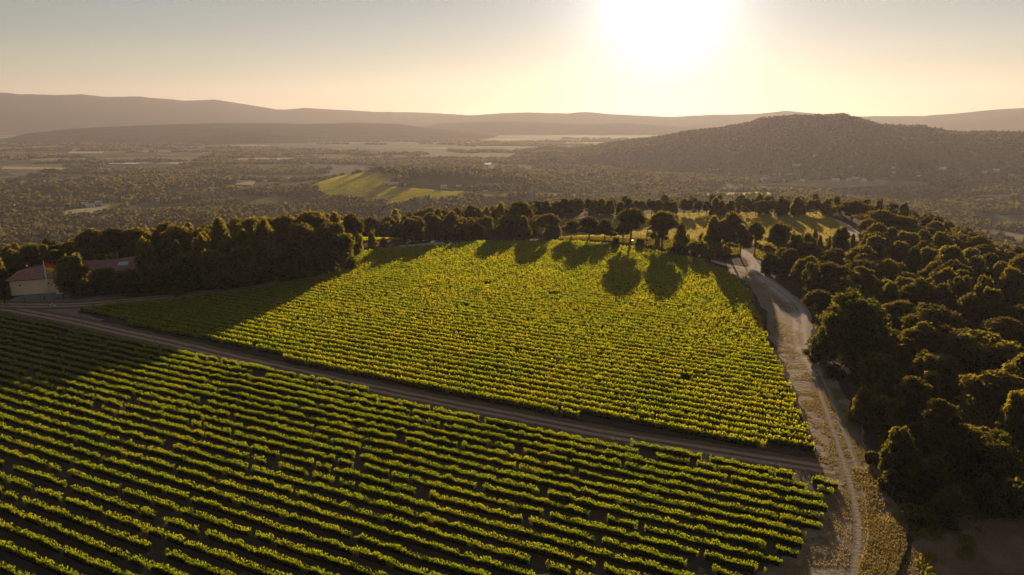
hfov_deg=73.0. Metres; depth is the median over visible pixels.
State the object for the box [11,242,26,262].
young pine
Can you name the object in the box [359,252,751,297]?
vine row
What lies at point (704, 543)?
vine row
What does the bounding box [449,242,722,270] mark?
vine row
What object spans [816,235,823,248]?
young pine
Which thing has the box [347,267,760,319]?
vine row
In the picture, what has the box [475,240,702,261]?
vine row
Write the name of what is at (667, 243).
undergrowth
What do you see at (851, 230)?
path
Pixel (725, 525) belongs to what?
vine row
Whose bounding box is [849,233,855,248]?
young pine
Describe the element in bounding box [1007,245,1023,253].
umbrella pine
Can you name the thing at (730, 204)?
oak tree
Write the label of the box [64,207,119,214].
harvested field
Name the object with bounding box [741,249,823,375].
gravel road
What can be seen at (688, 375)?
vine row
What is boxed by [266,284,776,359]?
vine row
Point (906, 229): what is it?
pine tree
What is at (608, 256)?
vine row
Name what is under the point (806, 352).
shrub
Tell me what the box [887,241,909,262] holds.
pine tree
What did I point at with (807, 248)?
pine tree
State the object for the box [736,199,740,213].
cypress tree
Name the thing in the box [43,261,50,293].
flagpole
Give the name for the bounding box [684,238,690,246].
young pine
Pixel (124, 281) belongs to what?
oak tree
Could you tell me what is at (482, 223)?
oak tree
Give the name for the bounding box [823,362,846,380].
shrub
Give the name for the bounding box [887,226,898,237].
umbrella pine
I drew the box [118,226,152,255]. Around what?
umbrella pine
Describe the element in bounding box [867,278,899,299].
oak tree
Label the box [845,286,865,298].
oak tree
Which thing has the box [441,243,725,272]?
vine row
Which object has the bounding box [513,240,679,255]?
vine row
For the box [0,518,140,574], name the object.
vine row
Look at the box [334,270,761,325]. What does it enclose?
vine row
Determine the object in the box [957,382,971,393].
shrub
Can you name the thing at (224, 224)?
young pine
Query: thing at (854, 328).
oak tree
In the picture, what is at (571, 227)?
pine tree
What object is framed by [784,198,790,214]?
oak tree
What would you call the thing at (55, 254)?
pine tree
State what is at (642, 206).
pine tree
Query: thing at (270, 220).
oak tree
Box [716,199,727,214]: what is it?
young pine
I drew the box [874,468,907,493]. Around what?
shrub
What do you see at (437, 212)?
young pine
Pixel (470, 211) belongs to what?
oak tree
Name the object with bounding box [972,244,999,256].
pine tree
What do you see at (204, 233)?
young pine
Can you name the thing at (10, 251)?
young pine
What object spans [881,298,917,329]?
pine tree
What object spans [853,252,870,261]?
pine tree
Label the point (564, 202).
pine tree
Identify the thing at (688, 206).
pine tree
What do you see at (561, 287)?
vine row
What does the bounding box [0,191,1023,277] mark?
woodland
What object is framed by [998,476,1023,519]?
shrub
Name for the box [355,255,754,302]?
vine row
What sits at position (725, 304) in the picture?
vine row
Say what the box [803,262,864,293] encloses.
pine tree
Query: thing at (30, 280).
tiled house
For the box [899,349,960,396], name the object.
oak tree
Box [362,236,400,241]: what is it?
green crop
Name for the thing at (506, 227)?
oak tree
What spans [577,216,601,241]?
pine tree
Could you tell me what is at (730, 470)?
vine row
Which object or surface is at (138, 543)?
vine row
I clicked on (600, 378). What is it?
vine row
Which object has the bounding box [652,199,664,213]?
oak tree
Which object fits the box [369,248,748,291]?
vine row
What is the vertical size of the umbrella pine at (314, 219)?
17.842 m
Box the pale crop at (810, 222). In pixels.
[536,212,850,244]
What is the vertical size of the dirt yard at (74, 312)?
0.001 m
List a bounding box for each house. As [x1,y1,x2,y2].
[5,264,56,295]
[55,259,136,293]
[388,182,398,184]
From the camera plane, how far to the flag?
184.54 m
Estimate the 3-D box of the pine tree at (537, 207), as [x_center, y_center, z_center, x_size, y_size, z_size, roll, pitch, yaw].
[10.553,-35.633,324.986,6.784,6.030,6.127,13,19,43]
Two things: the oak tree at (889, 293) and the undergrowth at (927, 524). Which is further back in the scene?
the oak tree at (889, 293)
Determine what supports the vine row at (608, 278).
on the vineyard soil at (773, 447)
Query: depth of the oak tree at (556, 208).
330.45 m
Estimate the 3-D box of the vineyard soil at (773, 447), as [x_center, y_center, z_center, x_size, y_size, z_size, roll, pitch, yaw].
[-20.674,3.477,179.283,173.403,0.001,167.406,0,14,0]
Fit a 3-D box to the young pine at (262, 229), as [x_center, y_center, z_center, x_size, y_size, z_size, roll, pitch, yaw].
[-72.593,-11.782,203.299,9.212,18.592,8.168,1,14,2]
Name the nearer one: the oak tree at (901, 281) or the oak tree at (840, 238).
the oak tree at (901, 281)
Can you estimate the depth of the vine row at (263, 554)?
80.34 m
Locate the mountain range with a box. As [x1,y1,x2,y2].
[0,93,461,134]
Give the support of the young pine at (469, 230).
on the ground at (848, 387)
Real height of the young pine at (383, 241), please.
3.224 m
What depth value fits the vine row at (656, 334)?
159.28 m
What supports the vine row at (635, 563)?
on the vineyard soil at (698, 565)
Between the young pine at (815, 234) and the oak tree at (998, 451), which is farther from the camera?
the young pine at (815, 234)
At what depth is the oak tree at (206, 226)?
238.95 m
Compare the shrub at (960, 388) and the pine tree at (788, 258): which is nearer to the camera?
the shrub at (960, 388)
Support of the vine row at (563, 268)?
on the vineyard soil at (773, 447)
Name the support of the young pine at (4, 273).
on the ground at (848, 387)
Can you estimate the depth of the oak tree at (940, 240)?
221.24 m
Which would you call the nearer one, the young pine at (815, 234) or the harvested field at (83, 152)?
the young pine at (815, 234)
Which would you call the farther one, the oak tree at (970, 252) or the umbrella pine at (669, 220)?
the umbrella pine at (669, 220)
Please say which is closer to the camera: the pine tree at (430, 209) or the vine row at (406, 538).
the vine row at (406, 538)
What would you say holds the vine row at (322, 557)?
on the vineyard soil at (698, 565)
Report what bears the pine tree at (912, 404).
on the ground at (848, 387)
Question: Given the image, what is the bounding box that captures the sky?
[0,0,1023,116]
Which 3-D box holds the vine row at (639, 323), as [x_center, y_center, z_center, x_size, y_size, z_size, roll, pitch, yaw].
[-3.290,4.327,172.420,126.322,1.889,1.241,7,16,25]
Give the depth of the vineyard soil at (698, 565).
86.72 m
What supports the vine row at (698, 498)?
on the vineyard soil at (698, 565)
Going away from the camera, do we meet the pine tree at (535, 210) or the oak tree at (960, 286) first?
the oak tree at (960, 286)
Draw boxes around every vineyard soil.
[0,313,823,574]
[78,264,820,454]
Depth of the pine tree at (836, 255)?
209.27 m
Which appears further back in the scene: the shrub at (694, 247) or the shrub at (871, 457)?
the shrub at (694, 247)
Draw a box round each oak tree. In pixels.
[2,254,23,277]
[52,252,92,298]
[59,240,88,260]
[89,267,115,293]
[110,269,144,296]
[197,227,210,234]
[201,224,212,229]
[228,216,242,236]
[232,223,240,237]
[266,217,275,224]
[312,221,360,271]
[399,217,423,241]
[456,217,464,239]
[463,204,478,218]
[476,218,488,239]
[482,214,493,239]
[494,214,516,239]
[533,200,541,212]
[540,199,551,214]
[551,201,562,214]
[605,199,614,214]
[616,201,624,214]
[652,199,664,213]
[669,200,678,214]
[726,200,735,213]
[756,200,768,213]
[760,253,779,276]
[780,240,787,247]
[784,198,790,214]
[786,233,803,249]
[800,261,821,295]
[805,290,896,367]
[830,226,850,251]
[832,195,841,214]
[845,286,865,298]
[866,234,888,262]
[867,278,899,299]
[876,280,900,319]
[877,425,918,479]
[882,262,909,281]
[887,230,920,250]
[894,276,916,308]
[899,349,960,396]
[902,245,921,274]
[916,229,933,242]
[919,246,938,269]
[931,484,964,517]
[932,231,954,253]
[932,244,968,265]
[939,329,1023,381]
[942,275,972,310]
[944,424,1023,483]
[955,234,968,250]
[955,269,974,285]
[955,319,976,329]
[962,247,982,263]
[967,255,989,292]
[973,274,994,296]
[976,286,1003,329]
[988,261,1007,289]
[990,352,1023,415]
[995,265,1023,303]
[995,389,1023,460]
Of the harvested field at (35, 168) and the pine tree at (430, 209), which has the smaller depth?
the pine tree at (430, 209)
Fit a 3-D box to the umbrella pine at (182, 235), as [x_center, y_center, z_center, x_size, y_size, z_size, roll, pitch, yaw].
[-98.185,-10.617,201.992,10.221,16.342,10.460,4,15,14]
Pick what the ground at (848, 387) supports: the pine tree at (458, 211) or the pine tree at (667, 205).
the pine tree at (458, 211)
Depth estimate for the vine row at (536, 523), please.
89.56 m
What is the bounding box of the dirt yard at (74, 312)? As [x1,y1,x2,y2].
[5,291,171,320]
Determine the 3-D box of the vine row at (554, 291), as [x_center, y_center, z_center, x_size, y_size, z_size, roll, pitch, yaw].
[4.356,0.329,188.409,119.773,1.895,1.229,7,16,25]
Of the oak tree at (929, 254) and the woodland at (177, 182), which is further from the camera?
the woodland at (177, 182)
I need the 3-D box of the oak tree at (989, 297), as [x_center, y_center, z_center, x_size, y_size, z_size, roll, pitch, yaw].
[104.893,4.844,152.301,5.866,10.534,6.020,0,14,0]
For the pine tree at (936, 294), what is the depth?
152.69 m
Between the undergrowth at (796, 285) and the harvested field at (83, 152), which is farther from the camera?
the harvested field at (83, 152)
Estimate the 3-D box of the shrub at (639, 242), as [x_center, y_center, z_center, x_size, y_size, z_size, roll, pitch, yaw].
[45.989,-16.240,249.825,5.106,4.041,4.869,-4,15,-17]
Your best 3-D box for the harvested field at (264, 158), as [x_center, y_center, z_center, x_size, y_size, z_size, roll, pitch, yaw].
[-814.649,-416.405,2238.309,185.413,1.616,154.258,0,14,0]
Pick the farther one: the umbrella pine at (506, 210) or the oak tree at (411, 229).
the umbrella pine at (506, 210)
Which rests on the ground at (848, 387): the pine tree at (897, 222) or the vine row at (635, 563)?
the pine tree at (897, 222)
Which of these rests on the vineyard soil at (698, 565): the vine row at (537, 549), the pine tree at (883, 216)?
the vine row at (537, 549)
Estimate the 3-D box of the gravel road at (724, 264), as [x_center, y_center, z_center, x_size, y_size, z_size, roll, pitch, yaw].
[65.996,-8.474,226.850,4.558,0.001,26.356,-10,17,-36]
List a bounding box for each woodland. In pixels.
[0,113,1023,164]
[0,114,1023,212]
[0,167,1023,248]
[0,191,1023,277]
[515,113,1023,176]
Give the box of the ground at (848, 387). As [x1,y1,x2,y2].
[0,135,1023,574]
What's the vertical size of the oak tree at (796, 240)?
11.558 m
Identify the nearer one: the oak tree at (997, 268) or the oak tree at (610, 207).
the oak tree at (997, 268)
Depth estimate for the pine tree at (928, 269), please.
185.75 m
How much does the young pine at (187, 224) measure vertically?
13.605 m
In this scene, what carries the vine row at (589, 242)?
on the vineyard soil at (773, 447)
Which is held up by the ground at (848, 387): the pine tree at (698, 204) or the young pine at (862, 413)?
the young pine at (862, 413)
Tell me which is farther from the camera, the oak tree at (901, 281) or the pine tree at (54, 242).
the pine tree at (54, 242)
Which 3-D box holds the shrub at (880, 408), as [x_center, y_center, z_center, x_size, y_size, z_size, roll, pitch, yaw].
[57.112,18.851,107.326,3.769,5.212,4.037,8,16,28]
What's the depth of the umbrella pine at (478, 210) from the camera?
313.85 m
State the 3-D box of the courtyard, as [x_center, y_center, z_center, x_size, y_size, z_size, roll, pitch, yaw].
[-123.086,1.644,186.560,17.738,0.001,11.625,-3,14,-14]
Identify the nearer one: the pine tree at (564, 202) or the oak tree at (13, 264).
the oak tree at (13, 264)
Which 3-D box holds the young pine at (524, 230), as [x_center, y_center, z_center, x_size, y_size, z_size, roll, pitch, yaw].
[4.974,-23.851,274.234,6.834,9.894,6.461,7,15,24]
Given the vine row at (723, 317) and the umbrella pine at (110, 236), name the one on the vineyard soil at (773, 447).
the vine row at (723, 317)
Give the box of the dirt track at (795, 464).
[0,309,839,478]
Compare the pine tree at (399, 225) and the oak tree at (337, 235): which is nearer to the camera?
the oak tree at (337, 235)
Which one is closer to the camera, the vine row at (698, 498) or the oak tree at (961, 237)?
the vine row at (698, 498)
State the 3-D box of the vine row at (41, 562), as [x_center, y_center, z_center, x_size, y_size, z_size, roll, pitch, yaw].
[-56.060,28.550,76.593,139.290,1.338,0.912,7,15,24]
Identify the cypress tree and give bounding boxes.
[0,274,7,298]
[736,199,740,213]
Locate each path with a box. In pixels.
[0,265,360,308]
[830,219,859,240]
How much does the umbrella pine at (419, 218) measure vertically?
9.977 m
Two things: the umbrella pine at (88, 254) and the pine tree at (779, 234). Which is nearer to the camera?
the umbrella pine at (88, 254)
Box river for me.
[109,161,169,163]
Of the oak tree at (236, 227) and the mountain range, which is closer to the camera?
the oak tree at (236, 227)
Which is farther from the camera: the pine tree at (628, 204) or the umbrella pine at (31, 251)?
the pine tree at (628, 204)
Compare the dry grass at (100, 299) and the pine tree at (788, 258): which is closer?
the dry grass at (100, 299)
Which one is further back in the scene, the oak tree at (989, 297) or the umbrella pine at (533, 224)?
the umbrella pine at (533, 224)
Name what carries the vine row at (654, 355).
on the vineyard soil at (773, 447)
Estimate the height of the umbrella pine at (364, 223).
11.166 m
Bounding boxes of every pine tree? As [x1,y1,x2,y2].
[0,245,10,257]
[19,244,36,266]
[49,249,61,261]
[50,240,61,244]
[148,231,170,264]
[396,220,404,235]
[400,211,415,219]
[423,212,445,239]
[425,206,434,212]
[441,211,463,239]
[453,207,462,216]
[529,205,537,217]
[532,205,541,214]
[560,198,570,214]
[560,219,580,239]
[566,199,577,215]
[575,198,583,209]
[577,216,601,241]
[584,198,593,210]
[590,200,601,215]
[598,219,617,241]
[624,198,633,208]
[636,200,648,210]
[646,200,655,214]
[650,220,669,247]
[663,200,673,210]
[678,198,689,213]
[684,199,693,214]
[693,200,702,213]
[702,201,712,214]
[713,210,743,253]
[730,224,754,257]
[741,198,754,210]
[749,201,762,214]
[763,222,792,249]
[764,200,778,213]
[770,247,786,257]
[778,247,804,277]
[789,255,819,281]
[795,241,824,259]
[802,232,817,255]
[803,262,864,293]
[804,199,816,210]
[814,199,824,213]
[817,248,848,264]
[825,277,860,297]
[829,199,872,225]
[848,266,878,296]
[852,209,899,225]
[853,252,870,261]
[856,222,893,245]
[860,231,894,254]
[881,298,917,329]
[885,375,935,437]
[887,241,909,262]
[888,215,925,233]
[889,302,972,346]
[892,271,924,282]
[896,320,950,353]
[898,227,911,231]
[899,277,943,311]
[906,398,974,467]
[917,216,932,229]
[917,261,939,278]
[918,240,938,252]
[921,282,961,324]
[925,228,936,235]
[925,267,939,282]
[929,266,957,285]
[954,369,1023,427]
[957,292,985,325]
[959,234,994,248]
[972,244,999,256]
[981,252,1001,270]
[996,251,1017,267]
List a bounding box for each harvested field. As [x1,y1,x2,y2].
[2,166,110,169]
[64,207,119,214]
[68,151,102,152]
[144,161,199,163]
[234,157,294,159]
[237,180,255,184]
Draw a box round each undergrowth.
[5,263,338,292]
[558,236,739,257]
[753,239,856,259]
[779,255,1023,483]
[871,415,1023,574]
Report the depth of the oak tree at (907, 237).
228.41 m
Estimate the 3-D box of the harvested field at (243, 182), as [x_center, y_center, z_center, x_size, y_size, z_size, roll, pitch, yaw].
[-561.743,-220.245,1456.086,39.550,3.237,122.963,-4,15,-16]
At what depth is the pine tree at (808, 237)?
215.13 m
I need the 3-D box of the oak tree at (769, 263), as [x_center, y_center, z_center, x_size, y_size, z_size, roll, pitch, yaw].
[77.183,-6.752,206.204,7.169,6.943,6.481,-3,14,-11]
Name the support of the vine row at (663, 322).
on the vineyard soil at (773, 447)
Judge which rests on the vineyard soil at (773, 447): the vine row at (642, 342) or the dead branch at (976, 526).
the vine row at (642, 342)
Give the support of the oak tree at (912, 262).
on the ground at (848, 387)
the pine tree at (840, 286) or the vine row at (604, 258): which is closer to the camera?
the pine tree at (840, 286)
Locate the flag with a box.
[44,262,55,271]
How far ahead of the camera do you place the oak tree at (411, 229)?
259.63 m
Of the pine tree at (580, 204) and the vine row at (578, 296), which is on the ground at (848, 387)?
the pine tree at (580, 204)
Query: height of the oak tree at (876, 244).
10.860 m
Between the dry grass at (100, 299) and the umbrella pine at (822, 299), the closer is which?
the umbrella pine at (822, 299)
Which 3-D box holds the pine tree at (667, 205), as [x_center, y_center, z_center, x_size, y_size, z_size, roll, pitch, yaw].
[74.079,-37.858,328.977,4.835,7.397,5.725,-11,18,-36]
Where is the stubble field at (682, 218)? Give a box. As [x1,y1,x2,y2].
[539,216,806,245]
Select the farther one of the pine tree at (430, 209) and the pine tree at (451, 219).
the pine tree at (430, 209)
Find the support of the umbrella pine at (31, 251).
on the ground at (848, 387)
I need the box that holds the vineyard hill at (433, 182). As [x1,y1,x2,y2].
[296,173,584,217]
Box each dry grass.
[0,290,203,306]
[5,306,822,472]
[852,466,907,574]
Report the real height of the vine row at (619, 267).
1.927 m
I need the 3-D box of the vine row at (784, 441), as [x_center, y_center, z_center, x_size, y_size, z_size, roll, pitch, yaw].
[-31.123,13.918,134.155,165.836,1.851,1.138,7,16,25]
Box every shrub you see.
[83,291,96,296]
[611,236,620,246]
[634,238,646,246]
[666,240,685,255]
[686,239,709,256]
[699,244,716,260]
[762,244,773,249]
[768,247,776,251]
[801,348,834,363]
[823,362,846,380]
[863,450,879,464]
[870,392,890,425]
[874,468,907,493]
[897,502,934,520]
[938,517,962,531]
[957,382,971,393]
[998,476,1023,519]
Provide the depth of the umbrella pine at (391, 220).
298.98 m
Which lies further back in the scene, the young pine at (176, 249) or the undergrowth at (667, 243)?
the undergrowth at (667, 243)
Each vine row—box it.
[0,314,838,487]
[0,318,833,494]
[0,323,822,501]
[0,328,827,511]
[0,334,823,520]
[0,339,822,530]
[0,345,806,536]
[0,350,803,548]
[0,357,798,557]
[0,364,782,566]
[0,370,766,574]
[0,378,741,574]
[0,385,705,574]
[0,394,648,574]
[0,403,592,574]
[0,412,548,574]
[0,422,490,574]
[0,434,447,574]
[0,445,387,574]
[0,459,339,574]
[0,471,292,574]
[0,484,235,574]
[0,500,187,574]
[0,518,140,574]
[0,540,81,574]
[0,560,33,574]
[80,306,814,451]
[91,304,810,442]
[104,302,807,436]
[116,301,807,430]
[126,319,766,448]
[130,299,799,422]
[144,298,801,417]
[159,298,793,410]
[172,297,795,405]
[186,296,795,399]
[198,294,791,394]
[207,293,790,388]
[219,291,784,383]
[229,290,783,377]
[241,289,782,372]
[249,287,782,369]
[256,285,779,364]
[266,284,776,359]
[273,283,773,357]
[282,353,579,418]
[283,281,773,353]
[290,280,769,348]
[295,278,768,345]
[303,277,765,341]
[311,276,767,340]
[318,274,767,335]
[322,272,762,332]
[328,271,763,328]
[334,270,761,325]
[341,269,760,322]
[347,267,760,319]
[354,253,751,299]
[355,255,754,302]
[356,257,751,303]
[356,267,757,315]
[358,259,754,305]
[358,264,758,314]
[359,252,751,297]
[361,261,754,308]
[362,251,752,295]
[362,263,754,311]
[364,250,748,292]
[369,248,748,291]
[375,248,744,287]
[379,247,744,286]
[388,246,740,283]
[398,246,739,281]
[406,245,738,279]
[414,244,736,277]
[426,244,735,275]
[432,243,730,273]
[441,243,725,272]
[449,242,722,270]
[454,242,717,267]
[461,241,713,266]
[469,240,706,263]
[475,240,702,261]
[487,239,697,259]
[501,239,689,257]
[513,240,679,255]
[524,239,669,253]
[536,239,656,251]
[548,239,644,248]
[564,239,610,244]
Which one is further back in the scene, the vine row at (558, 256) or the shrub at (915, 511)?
the vine row at (558, 256)
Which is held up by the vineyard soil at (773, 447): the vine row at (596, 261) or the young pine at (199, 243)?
the vine row at (596, 261)
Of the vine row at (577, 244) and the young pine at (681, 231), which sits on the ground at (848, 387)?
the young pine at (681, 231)
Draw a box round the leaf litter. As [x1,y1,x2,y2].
[896,492,1023,574]
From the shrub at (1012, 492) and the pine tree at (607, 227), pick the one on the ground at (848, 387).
the pine tree at (607, 227)
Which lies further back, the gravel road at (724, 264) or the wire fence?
the gravel road at (724, 264)
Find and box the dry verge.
[728,267,907,574]
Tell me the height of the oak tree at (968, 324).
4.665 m
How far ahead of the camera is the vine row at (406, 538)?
85.24 m
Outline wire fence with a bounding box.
[3,292,82,303]
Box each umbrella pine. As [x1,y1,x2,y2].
[19,244,39,265]
[46,244,63,252]
[70,228,103,259]
[83,251,102,259]
[98,226,126,258]
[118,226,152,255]
[151,220,173,260]
[158,224,194,255]
[239,216,257,237]
[271,213,295,241]
[282,221,317,249]
[293,209,331,229]
[342,213,364,255]
[358,218,367,228]
[364,216,380,232]
[380,216,397,226]
[409,215,425,226]
[413,209,425,218]
[454,218,465,239]
[475,207,482,216]
[493,206,508,215]
[508,200,533,221]
[530,215,541,238]
[533,213,561,238]
[614,207,646,244]
[614,222,631,244]
[646,210,680,246]
[747,221,765,255]
[801,289,836,325]
[843,244,877,263]
[846,257,883,278]
[856,218,876,230]
[878,259,901,279]
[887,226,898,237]
[926,220,945,231]
[938,259,976,278]
[949,235,962,246]
[978,316,1023,341]
[983,302,1023,320]
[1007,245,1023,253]
[1008,253,1023,290]
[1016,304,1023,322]
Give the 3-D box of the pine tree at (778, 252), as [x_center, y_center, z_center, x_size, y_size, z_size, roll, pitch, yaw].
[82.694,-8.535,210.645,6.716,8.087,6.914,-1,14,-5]
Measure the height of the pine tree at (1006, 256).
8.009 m
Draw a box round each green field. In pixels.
[319,172,526,202]
[695,192,770,194]
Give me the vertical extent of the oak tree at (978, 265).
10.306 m
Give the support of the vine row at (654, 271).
on the vineyard soil at (773, 447)
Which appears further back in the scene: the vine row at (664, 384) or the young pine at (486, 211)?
the young pine at (486, 211)
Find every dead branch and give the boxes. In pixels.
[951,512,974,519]
[961,510,984,531]
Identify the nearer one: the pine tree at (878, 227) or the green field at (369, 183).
the pine tree at (878, 227)
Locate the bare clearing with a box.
[908,518,1023,574]
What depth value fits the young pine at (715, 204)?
329.30 m
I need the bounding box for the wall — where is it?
[400,242,443,246]
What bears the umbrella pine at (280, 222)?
on the ground at (848, 387)
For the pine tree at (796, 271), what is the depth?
186.49 m
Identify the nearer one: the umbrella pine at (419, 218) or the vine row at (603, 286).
the vine row at (603, 286)
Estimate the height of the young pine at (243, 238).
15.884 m
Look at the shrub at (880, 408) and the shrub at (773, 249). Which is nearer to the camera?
the shrub at (880, 408)
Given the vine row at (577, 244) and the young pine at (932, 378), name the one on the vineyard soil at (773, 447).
the vine row at (577, 244)
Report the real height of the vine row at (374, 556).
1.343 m
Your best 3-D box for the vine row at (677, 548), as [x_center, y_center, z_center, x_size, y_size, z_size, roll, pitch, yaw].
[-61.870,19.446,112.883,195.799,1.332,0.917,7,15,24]
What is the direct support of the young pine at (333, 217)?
on the ground at (848, 387)
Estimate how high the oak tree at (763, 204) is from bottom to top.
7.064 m
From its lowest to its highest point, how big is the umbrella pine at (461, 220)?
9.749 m
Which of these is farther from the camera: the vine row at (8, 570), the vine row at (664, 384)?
the vine row at (664, 384)
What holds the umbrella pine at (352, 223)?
on the ground at (848, 387)
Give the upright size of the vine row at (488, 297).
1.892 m
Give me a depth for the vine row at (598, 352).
144.69 m
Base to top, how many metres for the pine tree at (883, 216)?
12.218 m
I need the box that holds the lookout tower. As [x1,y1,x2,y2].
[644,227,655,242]
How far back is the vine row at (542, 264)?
213.41 m
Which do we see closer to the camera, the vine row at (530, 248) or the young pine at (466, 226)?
the vine row at (530, 248)
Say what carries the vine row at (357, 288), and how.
on the vineyard soil at (773, 447)
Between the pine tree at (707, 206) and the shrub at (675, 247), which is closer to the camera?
the shrub at (675, 247)
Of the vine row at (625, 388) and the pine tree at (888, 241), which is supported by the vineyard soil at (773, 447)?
the vine row at (625, 388)
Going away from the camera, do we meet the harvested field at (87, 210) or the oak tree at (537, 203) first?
the oak tree at (537, 203)
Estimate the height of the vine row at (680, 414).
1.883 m
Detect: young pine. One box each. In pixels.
[0,257,9,284]
[5,248,28,268]
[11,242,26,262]
[36,243,53,264]
[132,236,159,271]
[169,239,185,263]
[183,222,193,228]
[185,229,208,253]
[190,232,210,263]
[201,230,210,241]
[208,215,230,249]
[208,216,231,245]
[235,228,257,279]
[252,218,275,254]
[270,225,283,250]
[328,211,342,223]
[353,232,363,254]
[367,232,377,246]
[379,237,387,245]
[391,209,400,220]
[393,213,399,229]
[428,231,440,239]
[434,208,441,215]
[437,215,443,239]
[463,217,469,239]
[465,218,476,239]
[480,207,491,217]
[494,202,505,226]
[515,215,531,238]
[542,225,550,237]
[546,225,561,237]
[594,197,606,214]
[631,200,643,212]
[672,221,689,243]
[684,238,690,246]
[702,214,724,251]
[708,196,721,214]
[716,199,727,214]
[773,195,786,214]
[789,196,804,214]
[796,199,806,214]
[813,228,818,241]
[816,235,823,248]
[818,198,834,214]
[826,236,831,247]
[846,385,875,426]
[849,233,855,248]
[921,370,945,398]
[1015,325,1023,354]
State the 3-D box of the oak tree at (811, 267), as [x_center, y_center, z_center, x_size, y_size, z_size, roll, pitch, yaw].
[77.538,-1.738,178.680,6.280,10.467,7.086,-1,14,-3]
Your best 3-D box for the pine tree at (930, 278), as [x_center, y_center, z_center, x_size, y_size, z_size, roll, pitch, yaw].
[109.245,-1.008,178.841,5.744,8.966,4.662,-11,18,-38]
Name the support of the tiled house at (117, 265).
on the ground at (848, 387)
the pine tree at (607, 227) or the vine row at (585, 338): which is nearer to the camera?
the vine row at (585, 338)
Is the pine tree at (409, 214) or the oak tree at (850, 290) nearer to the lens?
the oak tree at (850, 290)
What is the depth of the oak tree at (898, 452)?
89.50 m
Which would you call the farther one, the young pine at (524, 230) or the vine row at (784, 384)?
the young pine at (524, 230)
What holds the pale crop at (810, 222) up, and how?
on the ground at (848, 387)
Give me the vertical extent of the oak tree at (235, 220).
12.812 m
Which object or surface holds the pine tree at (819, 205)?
on the stubble field at (682, 218)
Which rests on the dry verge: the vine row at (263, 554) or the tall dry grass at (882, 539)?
the tall dry grass at (882, 539)
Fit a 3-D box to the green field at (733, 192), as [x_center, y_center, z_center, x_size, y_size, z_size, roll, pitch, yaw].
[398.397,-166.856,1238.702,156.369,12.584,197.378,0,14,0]
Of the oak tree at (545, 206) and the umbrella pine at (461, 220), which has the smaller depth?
the umbrella pine at (461, 220)
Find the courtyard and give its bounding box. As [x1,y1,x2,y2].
[10,292,82,300]
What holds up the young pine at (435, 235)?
on the ground at (848, 387)
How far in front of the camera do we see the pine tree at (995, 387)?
103.67 m
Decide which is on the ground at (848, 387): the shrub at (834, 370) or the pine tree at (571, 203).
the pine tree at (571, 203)
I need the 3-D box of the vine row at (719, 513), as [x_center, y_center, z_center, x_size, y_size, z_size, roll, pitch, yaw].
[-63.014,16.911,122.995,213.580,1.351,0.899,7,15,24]
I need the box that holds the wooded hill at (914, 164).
[527,119,1023,176]
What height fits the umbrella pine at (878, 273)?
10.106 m
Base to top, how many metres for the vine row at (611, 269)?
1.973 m
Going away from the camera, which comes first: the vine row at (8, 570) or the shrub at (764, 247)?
the vine row at (8, 570)
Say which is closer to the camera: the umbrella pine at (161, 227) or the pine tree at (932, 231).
the umbrella pine at (161, 227)
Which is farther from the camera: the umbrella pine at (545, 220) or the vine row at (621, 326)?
the umbrella pine at (545, 220)
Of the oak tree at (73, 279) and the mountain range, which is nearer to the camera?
the oak tree at (73, 279)
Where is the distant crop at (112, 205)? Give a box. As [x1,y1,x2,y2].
[102,202,121,206]
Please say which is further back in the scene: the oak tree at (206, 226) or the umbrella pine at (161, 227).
the oak tree at (206, 226)
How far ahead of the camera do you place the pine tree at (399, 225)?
293.74 m
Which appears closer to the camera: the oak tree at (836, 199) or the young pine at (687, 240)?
the young pine at (687, 240)
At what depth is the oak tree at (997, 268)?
184.89 m
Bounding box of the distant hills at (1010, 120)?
[388,108,1023,131]
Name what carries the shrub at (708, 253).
on the ground at (848, 387)
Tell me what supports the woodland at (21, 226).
on the ground at (848, 387)
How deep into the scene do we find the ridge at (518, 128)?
5042.39 m
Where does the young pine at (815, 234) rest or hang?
on the ground at (848, 387)
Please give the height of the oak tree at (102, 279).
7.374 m
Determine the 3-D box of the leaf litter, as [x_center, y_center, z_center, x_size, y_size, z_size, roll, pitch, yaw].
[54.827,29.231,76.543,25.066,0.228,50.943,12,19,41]
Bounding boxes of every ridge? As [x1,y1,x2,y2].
[4,123,497,145]
[185,131,310,143]
[418,121,702,134]
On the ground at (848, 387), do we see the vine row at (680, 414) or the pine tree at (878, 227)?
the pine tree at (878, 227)
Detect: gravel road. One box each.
[687,257,747,268]
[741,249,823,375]
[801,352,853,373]
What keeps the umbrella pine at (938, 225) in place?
on the ground at (848, 387)
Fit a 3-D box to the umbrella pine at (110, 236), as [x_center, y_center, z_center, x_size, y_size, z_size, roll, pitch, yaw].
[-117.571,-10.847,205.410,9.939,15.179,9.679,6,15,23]
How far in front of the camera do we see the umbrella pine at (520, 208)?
287.88 m
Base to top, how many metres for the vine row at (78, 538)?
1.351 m
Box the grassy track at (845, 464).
[805,364,882,574]
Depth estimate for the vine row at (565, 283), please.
193.23 m
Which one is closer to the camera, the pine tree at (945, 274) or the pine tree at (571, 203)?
the pine tree at (945, 274)
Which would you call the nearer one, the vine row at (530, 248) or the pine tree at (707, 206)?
the vine row at (530, 248)
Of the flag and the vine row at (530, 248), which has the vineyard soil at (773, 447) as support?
the vine row at (530, 248)

